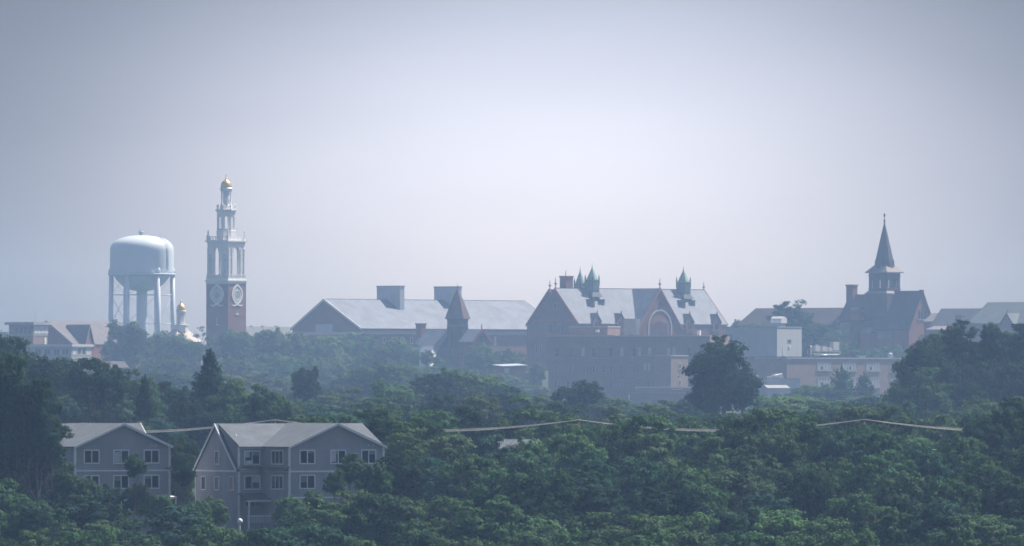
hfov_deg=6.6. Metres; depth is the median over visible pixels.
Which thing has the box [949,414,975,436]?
broadleaf tree
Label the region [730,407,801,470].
broadleaf tree
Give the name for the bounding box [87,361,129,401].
red roofed house
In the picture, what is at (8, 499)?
broadleaf tree
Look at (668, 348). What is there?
window
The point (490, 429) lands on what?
power cable
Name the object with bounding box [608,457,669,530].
broadleaf tree
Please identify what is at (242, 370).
broadleaf tree
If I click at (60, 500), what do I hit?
broadleaf tree
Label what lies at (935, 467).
broadleaf tree
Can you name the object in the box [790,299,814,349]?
broadleaf tree
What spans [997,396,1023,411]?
broadleaf tree
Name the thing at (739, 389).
broadleaf tree
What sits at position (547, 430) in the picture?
broadleaf tree
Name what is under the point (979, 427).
broadleaf tree
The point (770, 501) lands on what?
broadleaf tree
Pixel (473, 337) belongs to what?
gabled wing
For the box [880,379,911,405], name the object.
broadleaf tree
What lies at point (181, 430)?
power cable
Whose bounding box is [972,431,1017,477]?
broadleaf tree
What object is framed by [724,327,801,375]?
metal clad block
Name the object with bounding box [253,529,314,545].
broadleaf tree
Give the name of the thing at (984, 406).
broadleaf tree
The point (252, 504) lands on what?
window
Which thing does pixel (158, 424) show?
broadleaf tree
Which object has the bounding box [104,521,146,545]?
broadleaf tree
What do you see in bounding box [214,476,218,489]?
window
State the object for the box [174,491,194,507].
broadleaf tree
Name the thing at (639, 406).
broadleaf tree
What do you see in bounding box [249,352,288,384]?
broadleaf tree
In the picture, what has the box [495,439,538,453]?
half hidden house
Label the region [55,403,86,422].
broadleaf tree
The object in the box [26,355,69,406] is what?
broadleaf tree
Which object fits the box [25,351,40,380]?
broadleaf tree
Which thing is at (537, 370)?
broadleaf tree
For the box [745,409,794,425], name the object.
broadleaf tree
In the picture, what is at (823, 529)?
broadleaf tree
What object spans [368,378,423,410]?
broadleaf tree
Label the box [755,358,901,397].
tan brick wing
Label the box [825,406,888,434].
broadleaf tree
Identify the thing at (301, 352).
broadleaf tree
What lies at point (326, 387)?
broadleaf tree
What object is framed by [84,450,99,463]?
window
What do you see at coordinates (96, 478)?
window
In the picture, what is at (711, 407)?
broadleaf tree
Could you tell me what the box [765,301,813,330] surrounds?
broadleaf tree
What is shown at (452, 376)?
broadleaf tree
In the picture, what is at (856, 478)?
broadleaf tree
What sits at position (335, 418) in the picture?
broadleaf tree
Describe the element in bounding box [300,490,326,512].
broadleaf tree
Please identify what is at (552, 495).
broadleaf tree
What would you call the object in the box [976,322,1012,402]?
broadleaf tree
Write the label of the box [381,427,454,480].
broadleaf tree
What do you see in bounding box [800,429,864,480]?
broadleaf tree
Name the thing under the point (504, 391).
broadleaf tree
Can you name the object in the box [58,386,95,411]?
broadleaf tree
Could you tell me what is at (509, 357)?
broadleaf tree
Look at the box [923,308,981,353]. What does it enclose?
grey roofed hall
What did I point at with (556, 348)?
window
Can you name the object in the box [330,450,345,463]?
window
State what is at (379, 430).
broadleaf tree
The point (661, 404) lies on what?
broadleaf tree
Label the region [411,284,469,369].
turret hall
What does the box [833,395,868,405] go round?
broadleaf tree
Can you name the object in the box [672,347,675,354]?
window
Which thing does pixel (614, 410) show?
broadleaf tree
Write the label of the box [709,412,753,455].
broadleaf tree
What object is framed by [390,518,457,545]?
broadleaf tree
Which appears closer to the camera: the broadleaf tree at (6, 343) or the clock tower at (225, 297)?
the broadleaf tree at (6, 343)
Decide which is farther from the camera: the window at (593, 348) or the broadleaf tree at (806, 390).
the window at (593, 348)
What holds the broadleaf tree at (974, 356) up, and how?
on the ground
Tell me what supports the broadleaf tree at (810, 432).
on the ground
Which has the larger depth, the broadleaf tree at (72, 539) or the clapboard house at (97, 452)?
the clapboard house at (97, 452)
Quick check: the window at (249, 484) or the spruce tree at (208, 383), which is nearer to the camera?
the window at (249, 484)
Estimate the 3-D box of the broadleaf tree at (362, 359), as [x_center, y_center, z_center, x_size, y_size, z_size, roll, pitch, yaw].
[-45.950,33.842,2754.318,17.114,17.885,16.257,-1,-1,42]
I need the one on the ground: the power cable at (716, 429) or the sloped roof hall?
the sloped roof hall
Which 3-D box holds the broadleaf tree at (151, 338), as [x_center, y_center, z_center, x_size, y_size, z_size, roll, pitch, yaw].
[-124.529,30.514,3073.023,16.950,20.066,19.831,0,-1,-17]
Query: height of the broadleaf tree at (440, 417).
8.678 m
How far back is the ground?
2288.10 m
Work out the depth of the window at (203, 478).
822.91 m
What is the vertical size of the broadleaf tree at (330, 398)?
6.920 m
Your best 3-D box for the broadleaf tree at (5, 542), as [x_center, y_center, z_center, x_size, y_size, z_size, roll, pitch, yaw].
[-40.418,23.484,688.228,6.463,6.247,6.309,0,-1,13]
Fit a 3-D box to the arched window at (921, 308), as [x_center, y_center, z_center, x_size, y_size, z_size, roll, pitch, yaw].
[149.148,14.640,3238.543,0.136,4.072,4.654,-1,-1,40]
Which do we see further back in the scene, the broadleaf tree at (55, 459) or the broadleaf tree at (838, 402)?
the broadleaf tree at (838, 402)
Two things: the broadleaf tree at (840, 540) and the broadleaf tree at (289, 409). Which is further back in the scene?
the broadleaf tree at (289, 409)
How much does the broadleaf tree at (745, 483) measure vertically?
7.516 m
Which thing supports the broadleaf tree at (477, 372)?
on the ground
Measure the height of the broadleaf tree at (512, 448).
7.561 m
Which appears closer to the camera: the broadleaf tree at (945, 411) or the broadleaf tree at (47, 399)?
the broadleaf tree at (47, 399)
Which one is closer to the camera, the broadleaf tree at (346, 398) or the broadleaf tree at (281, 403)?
the broadleaf tree at (281, 403)
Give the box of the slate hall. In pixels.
[246,326,292,365]
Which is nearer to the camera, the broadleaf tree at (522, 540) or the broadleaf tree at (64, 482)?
the broadleaf tree at (522, 540)
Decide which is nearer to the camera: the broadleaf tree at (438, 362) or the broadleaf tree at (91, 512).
the broadleaf tree at (91, 512)
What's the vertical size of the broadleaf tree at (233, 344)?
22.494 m
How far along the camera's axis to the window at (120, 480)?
818.90 m
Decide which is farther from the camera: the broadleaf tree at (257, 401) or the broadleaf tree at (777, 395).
the broadleaf tree at (777, 395)
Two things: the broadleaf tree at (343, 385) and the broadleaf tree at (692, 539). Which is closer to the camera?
the broadleaf tree at (692, 539)
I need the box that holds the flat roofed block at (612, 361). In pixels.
[547,326,729,398]
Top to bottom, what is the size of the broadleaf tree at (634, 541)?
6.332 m
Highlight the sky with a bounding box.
[0,0,1023,364]
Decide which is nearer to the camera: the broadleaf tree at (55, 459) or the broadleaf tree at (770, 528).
the broadleaf tree at (770, 528)
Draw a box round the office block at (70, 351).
[29,344,93,364]
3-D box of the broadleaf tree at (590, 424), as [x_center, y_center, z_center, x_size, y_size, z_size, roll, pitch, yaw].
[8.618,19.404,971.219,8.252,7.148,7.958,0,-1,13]
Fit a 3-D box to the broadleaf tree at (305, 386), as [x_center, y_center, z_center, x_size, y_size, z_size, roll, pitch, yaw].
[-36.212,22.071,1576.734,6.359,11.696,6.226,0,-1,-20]
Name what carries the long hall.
on the ground
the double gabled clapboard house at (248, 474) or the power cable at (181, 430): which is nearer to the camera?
the double gabled clapboard house at (248, 474)
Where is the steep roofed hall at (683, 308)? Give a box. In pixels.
[526,265,727,369]
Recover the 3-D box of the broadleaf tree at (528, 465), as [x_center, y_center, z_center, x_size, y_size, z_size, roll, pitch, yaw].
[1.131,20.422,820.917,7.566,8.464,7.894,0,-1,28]
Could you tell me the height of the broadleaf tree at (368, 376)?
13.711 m
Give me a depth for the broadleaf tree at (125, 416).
1145.68 m
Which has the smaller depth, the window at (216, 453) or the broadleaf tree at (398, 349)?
the window at (216, 453)
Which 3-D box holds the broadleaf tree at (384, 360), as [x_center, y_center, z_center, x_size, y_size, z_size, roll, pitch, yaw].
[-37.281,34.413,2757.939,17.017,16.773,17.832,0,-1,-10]
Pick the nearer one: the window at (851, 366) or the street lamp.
the street lamp
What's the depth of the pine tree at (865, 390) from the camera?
2341.21 m
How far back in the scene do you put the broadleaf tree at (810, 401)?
1600.51 m
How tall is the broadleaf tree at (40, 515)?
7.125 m
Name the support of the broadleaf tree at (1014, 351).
on the ground
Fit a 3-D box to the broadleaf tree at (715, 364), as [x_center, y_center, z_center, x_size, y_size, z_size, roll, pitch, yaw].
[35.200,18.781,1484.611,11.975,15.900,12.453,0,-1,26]
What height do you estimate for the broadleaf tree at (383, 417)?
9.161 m
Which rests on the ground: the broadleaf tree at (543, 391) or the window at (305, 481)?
the broadleaf tree at (543, 391)
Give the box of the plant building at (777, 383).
[753,373,800,400]
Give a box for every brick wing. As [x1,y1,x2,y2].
[627,387,692,404]
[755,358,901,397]
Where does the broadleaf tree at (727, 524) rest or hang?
on the ground
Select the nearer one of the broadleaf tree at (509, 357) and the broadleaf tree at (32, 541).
the broadleaf tree at (32, 541)
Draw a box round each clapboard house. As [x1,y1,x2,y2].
[48,423,176,532]
[193,423,386,534]
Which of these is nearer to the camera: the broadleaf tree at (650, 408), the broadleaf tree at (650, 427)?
the broadleaf tree at (650, 427)
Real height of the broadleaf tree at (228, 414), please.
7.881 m
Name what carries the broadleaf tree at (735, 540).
on the ground
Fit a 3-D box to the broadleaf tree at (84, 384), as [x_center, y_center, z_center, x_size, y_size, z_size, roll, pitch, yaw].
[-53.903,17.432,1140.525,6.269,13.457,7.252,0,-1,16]
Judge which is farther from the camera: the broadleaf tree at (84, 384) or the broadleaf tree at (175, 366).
the broadleaf tree at (175, 366)
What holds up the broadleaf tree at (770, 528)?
on the ground
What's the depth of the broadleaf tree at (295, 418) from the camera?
967.86 m
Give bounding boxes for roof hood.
[766,316,786,326]
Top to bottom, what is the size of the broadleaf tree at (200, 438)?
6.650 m
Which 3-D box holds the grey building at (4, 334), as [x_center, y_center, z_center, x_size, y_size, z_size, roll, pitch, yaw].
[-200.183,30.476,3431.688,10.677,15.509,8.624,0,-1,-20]
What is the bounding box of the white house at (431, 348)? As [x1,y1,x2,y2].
[419,346,436,368]
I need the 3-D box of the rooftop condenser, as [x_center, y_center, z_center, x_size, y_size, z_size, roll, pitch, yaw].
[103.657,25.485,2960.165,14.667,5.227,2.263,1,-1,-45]
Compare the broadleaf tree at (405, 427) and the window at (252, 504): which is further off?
the broadleaf tree at (405, 427)
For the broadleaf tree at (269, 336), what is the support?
on the ground
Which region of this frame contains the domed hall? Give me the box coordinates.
[167,301,200,367]
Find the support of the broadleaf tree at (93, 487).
on the ground
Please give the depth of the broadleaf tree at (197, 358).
2781.38 m
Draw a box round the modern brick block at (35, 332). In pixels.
[5,322,50,354]
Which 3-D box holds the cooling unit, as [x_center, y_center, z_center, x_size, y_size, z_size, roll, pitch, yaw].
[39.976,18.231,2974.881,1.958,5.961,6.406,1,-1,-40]
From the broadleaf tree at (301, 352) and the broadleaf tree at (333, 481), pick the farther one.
the broadleaf tree at (301, 352)
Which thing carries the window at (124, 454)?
in the clapboard house at (97, 452)
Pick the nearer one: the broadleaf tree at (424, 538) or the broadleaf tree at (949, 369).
the broadleaf tree at (424, 538)
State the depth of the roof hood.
3092.10 m
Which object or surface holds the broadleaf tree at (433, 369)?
on the ground
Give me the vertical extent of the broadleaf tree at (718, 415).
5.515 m
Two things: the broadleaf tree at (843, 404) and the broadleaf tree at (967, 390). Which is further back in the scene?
the broadleaf tree at (967, 390)
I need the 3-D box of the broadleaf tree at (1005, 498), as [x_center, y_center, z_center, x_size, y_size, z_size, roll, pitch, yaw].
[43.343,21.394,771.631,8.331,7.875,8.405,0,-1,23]
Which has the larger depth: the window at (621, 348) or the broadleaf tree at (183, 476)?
the window at (621, 348)
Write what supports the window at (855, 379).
in the tan brick wing at (818, 372)
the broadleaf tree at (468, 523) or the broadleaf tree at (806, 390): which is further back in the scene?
the broadleaf tree at (806, 390)
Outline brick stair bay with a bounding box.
[654,355,688,386]
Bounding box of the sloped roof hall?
[45,320,140,366]
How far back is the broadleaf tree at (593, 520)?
731.20 m
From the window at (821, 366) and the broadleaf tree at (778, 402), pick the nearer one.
the broadleaf tree at (778, 402)
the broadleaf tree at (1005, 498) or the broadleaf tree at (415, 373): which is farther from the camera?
the broadleaf tree at (415, 373)
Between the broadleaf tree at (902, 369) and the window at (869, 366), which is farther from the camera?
the window at (869, 366)
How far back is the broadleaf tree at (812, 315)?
3150.49 m
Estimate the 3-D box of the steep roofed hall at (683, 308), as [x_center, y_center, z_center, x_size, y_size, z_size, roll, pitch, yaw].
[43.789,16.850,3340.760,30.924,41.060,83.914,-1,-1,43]
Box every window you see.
[35,349,40,354]
[44,349,50,354]
[54,349,59,354]
[62,349,67,354]
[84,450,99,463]
[84,475,99,484]
[113,450,128,463]
[113,475,128,488]
[115,500,128,511]
[144,449,159,463]
[144,475,159,488]
[201,476,205,489]
[214,450,219,464]
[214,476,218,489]
[229,476,233,490]
[244,450,259,464]
[244,475,259,489]
[245,501,260,506]
[271,450,282,464]
[271,475,282,489]
[299,450,314,463]
[299,475,314,488]
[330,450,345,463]
[361,449,375,463]
[546,323,548,332]
[555,347,558,356]
[561,323,563,332]
[568,347,572,356]
[581,347,584,356]
[592,347,595,356]
[609,347,612,356]
[620,347,623,356]
[632,347,635,356]
[648,347,651,356]
[667,347,670,354]
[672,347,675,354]
[687,347,690,356]
[817,362,831,370]
[817,378,831,386]
[842,363,856,370]
[848,378,856,387]
[866,363,879,370]
[866,378,880,387]
[899,320,906,325]
[918,308,925,318]
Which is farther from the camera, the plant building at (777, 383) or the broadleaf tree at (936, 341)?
the plant building at (777, 383)
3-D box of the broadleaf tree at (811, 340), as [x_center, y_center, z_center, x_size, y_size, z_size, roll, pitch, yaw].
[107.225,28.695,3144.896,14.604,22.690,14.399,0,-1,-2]
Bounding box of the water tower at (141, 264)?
[108,228,175,340]
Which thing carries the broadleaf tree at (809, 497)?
on the ground
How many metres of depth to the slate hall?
3416.38 m
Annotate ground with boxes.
[145,370,919,541]
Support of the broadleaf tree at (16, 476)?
on the ground
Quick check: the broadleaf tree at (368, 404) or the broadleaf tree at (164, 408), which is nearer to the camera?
the broadleaf tree at (164, 408)
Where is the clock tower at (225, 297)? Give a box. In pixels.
[205,177,247,348]
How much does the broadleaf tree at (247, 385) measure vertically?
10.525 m
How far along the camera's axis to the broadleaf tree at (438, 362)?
2938.48 m
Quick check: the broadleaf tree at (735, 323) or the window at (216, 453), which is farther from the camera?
the broadleaf tree at (735, 323)
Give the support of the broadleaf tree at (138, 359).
on the ground
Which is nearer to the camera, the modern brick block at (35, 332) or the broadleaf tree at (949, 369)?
the broadleaf tree at (949, 369)
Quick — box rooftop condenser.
[807,342,840,357]
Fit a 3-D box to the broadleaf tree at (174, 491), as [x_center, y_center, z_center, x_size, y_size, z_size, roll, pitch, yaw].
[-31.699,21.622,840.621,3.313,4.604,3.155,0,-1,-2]
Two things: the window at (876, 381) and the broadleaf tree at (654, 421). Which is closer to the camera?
the broadleaf tree at (654, 421)
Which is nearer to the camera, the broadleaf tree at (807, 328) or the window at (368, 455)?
the window at (368, 455)
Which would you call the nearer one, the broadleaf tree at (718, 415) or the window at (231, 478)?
the window at (231, 478)
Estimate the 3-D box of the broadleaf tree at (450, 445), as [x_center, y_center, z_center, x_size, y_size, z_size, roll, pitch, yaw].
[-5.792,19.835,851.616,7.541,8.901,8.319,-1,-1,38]
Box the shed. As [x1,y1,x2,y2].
[493,364,527,382]
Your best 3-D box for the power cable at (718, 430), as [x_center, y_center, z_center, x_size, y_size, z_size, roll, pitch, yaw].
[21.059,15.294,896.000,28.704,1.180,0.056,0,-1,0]
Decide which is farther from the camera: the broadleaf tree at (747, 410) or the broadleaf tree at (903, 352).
the broadleaf tree at (903, 352)
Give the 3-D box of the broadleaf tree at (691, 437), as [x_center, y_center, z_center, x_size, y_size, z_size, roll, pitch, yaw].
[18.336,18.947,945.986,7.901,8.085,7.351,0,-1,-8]
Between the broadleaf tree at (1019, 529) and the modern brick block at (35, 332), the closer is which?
the broadleaf tree at (1019, 529)
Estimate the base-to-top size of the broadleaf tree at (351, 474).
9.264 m
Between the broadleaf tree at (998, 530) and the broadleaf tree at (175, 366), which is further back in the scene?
the broadleaf tree at (175, 366)
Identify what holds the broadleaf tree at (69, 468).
on the ground
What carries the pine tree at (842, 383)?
on the ground
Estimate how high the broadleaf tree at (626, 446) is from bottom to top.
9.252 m
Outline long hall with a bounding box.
[290,286,535,368]
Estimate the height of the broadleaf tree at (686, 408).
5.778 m
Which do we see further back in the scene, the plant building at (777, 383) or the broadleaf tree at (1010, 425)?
the plant building at (777, 383)
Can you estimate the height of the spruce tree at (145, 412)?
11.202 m
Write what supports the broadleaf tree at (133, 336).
on the ground
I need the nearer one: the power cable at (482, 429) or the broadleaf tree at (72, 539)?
the broadleaf tree at (72, 539)
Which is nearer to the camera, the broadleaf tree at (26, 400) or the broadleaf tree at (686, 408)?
the broadleaf tree at (26, 400)
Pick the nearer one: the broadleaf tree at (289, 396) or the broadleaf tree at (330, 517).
the broadleaf tree at (330, 517)
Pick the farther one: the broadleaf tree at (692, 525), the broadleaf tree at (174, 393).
the broadleaf tree at (174, 393)
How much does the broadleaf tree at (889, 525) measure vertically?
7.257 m
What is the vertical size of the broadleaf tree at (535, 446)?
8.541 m
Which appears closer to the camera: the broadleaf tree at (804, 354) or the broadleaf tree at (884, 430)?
the broadleaf tree at (884, 430)
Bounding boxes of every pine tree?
[830,364,861,397]
[853,371,879,396]
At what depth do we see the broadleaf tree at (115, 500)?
783.96 m
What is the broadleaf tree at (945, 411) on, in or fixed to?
on the ground
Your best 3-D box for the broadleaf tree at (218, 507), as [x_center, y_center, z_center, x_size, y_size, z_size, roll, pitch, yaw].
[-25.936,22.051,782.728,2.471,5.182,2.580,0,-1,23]
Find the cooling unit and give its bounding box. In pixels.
[623,319,639,335]
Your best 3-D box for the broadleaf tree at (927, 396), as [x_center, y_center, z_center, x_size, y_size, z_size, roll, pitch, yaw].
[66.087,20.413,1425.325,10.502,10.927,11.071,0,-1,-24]
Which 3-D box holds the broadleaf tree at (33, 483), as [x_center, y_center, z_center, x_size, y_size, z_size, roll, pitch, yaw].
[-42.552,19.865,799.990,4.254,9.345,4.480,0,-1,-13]
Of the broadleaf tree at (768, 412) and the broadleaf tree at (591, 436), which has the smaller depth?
the broadleaf tree at (591, 436)
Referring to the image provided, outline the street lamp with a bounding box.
[237,518,242,529]
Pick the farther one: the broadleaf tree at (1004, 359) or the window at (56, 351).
the window at (56, 351)
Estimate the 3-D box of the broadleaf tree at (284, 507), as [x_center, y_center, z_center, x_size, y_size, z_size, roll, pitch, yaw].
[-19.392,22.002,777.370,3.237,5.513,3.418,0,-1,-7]
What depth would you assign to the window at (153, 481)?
820.51 m
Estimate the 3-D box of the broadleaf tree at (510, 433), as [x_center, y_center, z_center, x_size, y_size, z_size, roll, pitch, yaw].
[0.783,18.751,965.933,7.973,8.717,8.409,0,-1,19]
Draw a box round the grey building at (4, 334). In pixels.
[0,332,8,337]
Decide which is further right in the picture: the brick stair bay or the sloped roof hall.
the brick stair bay
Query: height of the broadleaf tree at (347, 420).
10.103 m
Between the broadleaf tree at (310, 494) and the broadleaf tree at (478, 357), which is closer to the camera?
the broadleaf tree at (310, 494)
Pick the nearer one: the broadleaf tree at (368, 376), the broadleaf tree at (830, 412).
the broadleaf tree at (830, 412)
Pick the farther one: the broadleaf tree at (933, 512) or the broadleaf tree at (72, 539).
the broadleaf tree at (933, 512)
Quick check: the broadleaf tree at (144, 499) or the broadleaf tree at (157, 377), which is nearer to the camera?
the broadleaf tree at (144, 499)
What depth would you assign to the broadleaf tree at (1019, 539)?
688.81 m
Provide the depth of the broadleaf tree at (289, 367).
2750.55 m
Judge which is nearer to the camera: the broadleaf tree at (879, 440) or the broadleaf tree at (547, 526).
the broadleaf tree at (547, 526)
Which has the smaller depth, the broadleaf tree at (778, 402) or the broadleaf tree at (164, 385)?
the broadleaf tree at (164, 385)
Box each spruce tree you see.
[131,374,158,425]
[187,348,227,454]
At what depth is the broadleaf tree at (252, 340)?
3058.57 m
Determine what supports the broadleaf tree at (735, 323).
on the ground
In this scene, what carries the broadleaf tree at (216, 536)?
on the ground
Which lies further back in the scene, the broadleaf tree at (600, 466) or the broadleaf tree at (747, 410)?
the broadleaf tree at (747, 410)
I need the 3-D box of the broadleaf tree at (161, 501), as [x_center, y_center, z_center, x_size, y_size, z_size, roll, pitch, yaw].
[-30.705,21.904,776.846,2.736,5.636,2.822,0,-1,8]
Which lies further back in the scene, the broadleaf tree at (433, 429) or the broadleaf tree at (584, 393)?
the broadleaf tree at (584, 393)
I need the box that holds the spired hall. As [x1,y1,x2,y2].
[736,213,930,353]
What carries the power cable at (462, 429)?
attached to the utility pole
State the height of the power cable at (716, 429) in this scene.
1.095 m
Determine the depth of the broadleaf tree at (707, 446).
854.01 m
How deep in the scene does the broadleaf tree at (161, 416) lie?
1126.13 m
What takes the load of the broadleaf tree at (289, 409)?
on the ground
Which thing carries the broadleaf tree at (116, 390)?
on the ground
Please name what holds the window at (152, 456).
in the clapboard house at (97, 452)
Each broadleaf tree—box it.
[0,330,39,375]
[0,349,30,478]
[0,406,35,495]
[0,453,42,497]
[0,478,30,536]
[0,497,74,545]
[0,510,16,538]
[0,537,17,545]
[3,374,62,501]
[8,408,61,500]
[11,528,63,545]
[16,487,76,508]
[18,371,48,400]
[18,454,60,501]
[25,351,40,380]
[25,490,74,533]
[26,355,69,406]
[32,443,67,501]
[41,418,74,493]
[44,519,128,545]
[46,461,83,507]
[48,394,77,414]
[48,456,75,505]
[54,356,87,396]
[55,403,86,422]
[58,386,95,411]
[58,528,123,545]
[59,488,148,539]
[65,357,114,422]
[70,400,101,412]
[71,475,104,506]
[77,393,135,422]
[89,362,130,422]
[96,484,126,507]
[98,317,151,368]
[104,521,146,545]
[116,505,217,545]
[116,532,164,545]
[119,482,155,531]
[120,367,140,392]
[121,354,156,380]
[122,453,147,517]
[125,376,162,422]
[134,372,190,394]
[136,421,157,437]
[141,332,165,365]
[144,352,194,386]
[144,417,188,442]
[144,493,175,522]
[146,330,202,370]
[150,410,170,423]
[154,381,172,403]
[157,402,179,419]
[161,385,195,412]
[164,396,211,451]
[164,434,200,471]
[170,450,192,524]
[170,459,197,530]
[170,464,195,505]
[170,481,191,503]
[171,376,196,392]
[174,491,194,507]
[177,412,213,459]
[177,519,247,545]
[183,326,215,365]
[185,499,212,526]
[187,354,225,387]
[198,328,259,370]
[203,379,252,414]
[204,494,230,526]
[211,402,256,424]
[211,529,257,545]
[216,356,258,381]
[222,373,261,396]
[228,526,303,545]
[232,384,282,422]
[243,332,266,369]
[243,373,293,404]
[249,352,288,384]
[253,327,292,364]
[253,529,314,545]
[268,392,297,422]
[268,506,321,530]
[269,376,319,401]
[271,331,324,364]
[271,493,304,520]
[274,355,316,401]
[276,400,305,422]
[281,497,373,545]
[282,392,314,413]
[284,412,304,422]
[285,523,356,545]
[290,366,327,410]
[298,403,344,417]
[298,488,369,537]
[299,412,331,422]
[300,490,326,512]
[302,390,342,411]
[307,357,354,382]
[308,335,347,365]
[313,378,350,398]
[322,468,346,502]
[323,407,365,423]
[326,331,366,363]
[330,366,371,396]
[330,417,357,422]
[333,493,423,545]
[334,386,369,412]
[334,453,368,501]
[336,399,395,418]
[343,354,372,374]
[343,534,376,545]
[346,334,394,366]
[346,360,414,397]
[353,462,394,511]
[356,406,404,442]
[358,494,432,529]
[361,406,408,425]
[365,393,418,419]
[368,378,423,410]
[372,336,420,365]
[373,357,412,371]
[375,450,426,505]
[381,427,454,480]
[384,531,445,545]
[388,412,432,453]
[389,455,462,509]
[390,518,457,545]
[392,365,429,380]
[401,350,419,370]
[401,392,466,434]
[406,373,458,409]
[407,409,465,457]
[410,365,439,373]
[412,434,478,486]
[412,495,474,543]
[418,349,433,368]
[421,419,445,440]
[428,367,487,412]
[431,456,500,501]
[432,355,447,375]
[433,494,537,545]
[448,394,506,436]
[453,375,505,404]
[453,406,496,458]
[456,534,499,545]
[457,343,502,375]
[463,369,488,388]
[466,467,539,527]
[467,434,516,485]
[485,384,531,412]
[488,449,555,525]
[489,372,514,386]
[490,406,542,449]
[491,346,528,369]
[491,393,548,431]
[492,468,580,532]
[498,530,556,545]
[500,512,569,545]
[505,375,532,394]
[510,444,519,452]
[513,393,552,409]
[513,434,560,462]
[522,384,556,397]
[522,410,588,445]
[525,367,536,385]
[529,362,547,385]
[533,400,596,426]
[539,427,609,473]
[547,378,611,419]
[549,512,627,545]
[554,451,623,491]
[555,527,607,545]
[557,470,647,541]
[566,425,595,442]
[575,418,607,439]
[585,406,642,430]
[586,396,638,418]
[590,415,646,449]
[596,428,654,474]
[602,513,688,545]
[607,532,669,545]
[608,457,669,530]
[617,487,696,531]
[619,413,679,462]
[619,433,684,476]
[625,403,677,431]
[626,402,650,417]
[628,417,665,435]
[639,399,683,422]
[639,511,711,545]
[650,464,728,514]
[661,477,738,533]
[663,413,715,461]
[667,398,703,418]
[667,531,719,545]
[673,410,709,445]
[675,436,731,476]
[678,338,765,414]
[683,378,721,417]
[690,416,726,459]
[693,413,745,427]
[697,501,763,544]
[699,528,758,545]
[700,335,737,372]
[705,463,777,514]
[708,431,785,497]
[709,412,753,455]
[721,369,761,413]
[729,508,816,545]
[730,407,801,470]
[731,319,739,326]
[733,492,799,528]
[737,408,776,421]
[740,322,759,326]
[744,395,808,422]
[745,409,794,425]
[753,419,777,472]
[755,457,809,501]
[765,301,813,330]
[766,393,814,398]
[770,430,814,471]
[773,410,830,462]
[773,467,848,521]
[773,517,858,545]
[773,533,820,545]
[785,384,834,397]
[785,396,830,414]
[785,409,830,462]
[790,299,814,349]
[800,348,813,357]
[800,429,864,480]
[801,312,821,355]
[802,323,833,357]
[804,402,847,430]
[807,400,850,413]
[810,388,851,405]
[810,457,856,498]
[812,330,858,357]
[814,489,876,528]
[817,528,879,545]
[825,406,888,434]
[831,320,849,342]
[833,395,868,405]
[833,400,874,428]
[834,449,918,522]
[834,499,915,545]
[846,340,861,357]
[846,424,881,455]
[846,431,908,515]
[849,395,888,407]
[858,348,881,357]
[858,400,922,431]
[864,470,930,536]
[865,406,923,444]
[875,428,893,453]
[878,344,901,357]
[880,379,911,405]
[884,367,955,420]
[891,354,916,400]
[894,348,918,357]
[895,432,935,473]
[901,447,965,487]
[903,338,944,375]
[903,496,976,545]
[910,414,963,451]
[917,356,959,399]
[918,473,981,533]
[922,329,951,363]
[922,514,1018,545]
[922,521,977,545]
[926,408,964,435]
[928,431,987,496]
[938,319,978,387]
[939,396,962,418]
[949,380,989,417]
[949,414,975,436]
[950,455,1013,511]
[953,395,1004,420]
[957,412,1013,461]
[963,340,993,370]
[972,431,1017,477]
[974,475,1023,538]
[975,514,1023,539]
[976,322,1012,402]
[982,405,1023,457]
[989,533,1023,545]
[995,330,1021,383]
[997,394,1023,462]
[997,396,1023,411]
[1002,452,1023,482]
[1003,324,1023,379]
[1005,445,1023,465]
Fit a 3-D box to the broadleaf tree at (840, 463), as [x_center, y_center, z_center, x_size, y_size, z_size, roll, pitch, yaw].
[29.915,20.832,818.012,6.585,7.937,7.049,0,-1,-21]
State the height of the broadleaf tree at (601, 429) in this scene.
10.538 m
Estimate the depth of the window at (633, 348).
2946.11 m
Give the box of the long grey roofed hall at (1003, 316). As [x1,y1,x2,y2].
[968,302,1023,381]
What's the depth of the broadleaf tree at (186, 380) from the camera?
2310.94 m
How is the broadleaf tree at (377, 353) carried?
on the ground
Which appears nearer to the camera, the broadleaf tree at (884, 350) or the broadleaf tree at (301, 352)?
the broadleaf tree at (301, 352)
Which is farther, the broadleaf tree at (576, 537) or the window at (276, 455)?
the window at (276, 455)
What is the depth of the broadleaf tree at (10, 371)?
796.20 m
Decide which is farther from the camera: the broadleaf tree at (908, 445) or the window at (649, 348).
the window at (649, 348)
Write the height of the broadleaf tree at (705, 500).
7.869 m
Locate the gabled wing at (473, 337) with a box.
[458,323,491,368]
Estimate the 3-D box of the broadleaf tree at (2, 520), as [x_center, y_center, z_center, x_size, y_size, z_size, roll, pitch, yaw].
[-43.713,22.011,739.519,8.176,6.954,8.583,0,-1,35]
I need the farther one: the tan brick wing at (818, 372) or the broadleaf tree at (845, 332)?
the broadleaf tree at (845, 332)
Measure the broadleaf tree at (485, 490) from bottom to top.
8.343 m
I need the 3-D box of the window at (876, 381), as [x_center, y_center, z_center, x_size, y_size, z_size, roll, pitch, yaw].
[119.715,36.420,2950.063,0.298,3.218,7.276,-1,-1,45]
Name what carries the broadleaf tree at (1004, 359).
on the ground
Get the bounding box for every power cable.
[146,428,210,432]
[151,420,269,430]
[152,420,272,431]
[274,419,578,429]
[277,420,575,430]
[446,424,545,431]
[581,420,857,430]
[583,419,863,429]
[865,419,960,428]
[870,420,959,429]
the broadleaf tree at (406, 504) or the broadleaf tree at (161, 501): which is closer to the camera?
the broadleaf tree at (406, 504)
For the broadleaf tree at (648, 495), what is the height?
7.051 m
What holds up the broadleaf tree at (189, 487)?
on the ground
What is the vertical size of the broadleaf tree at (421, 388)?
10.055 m
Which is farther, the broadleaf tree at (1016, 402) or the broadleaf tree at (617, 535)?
the broadleaf tree at (1016, 402)

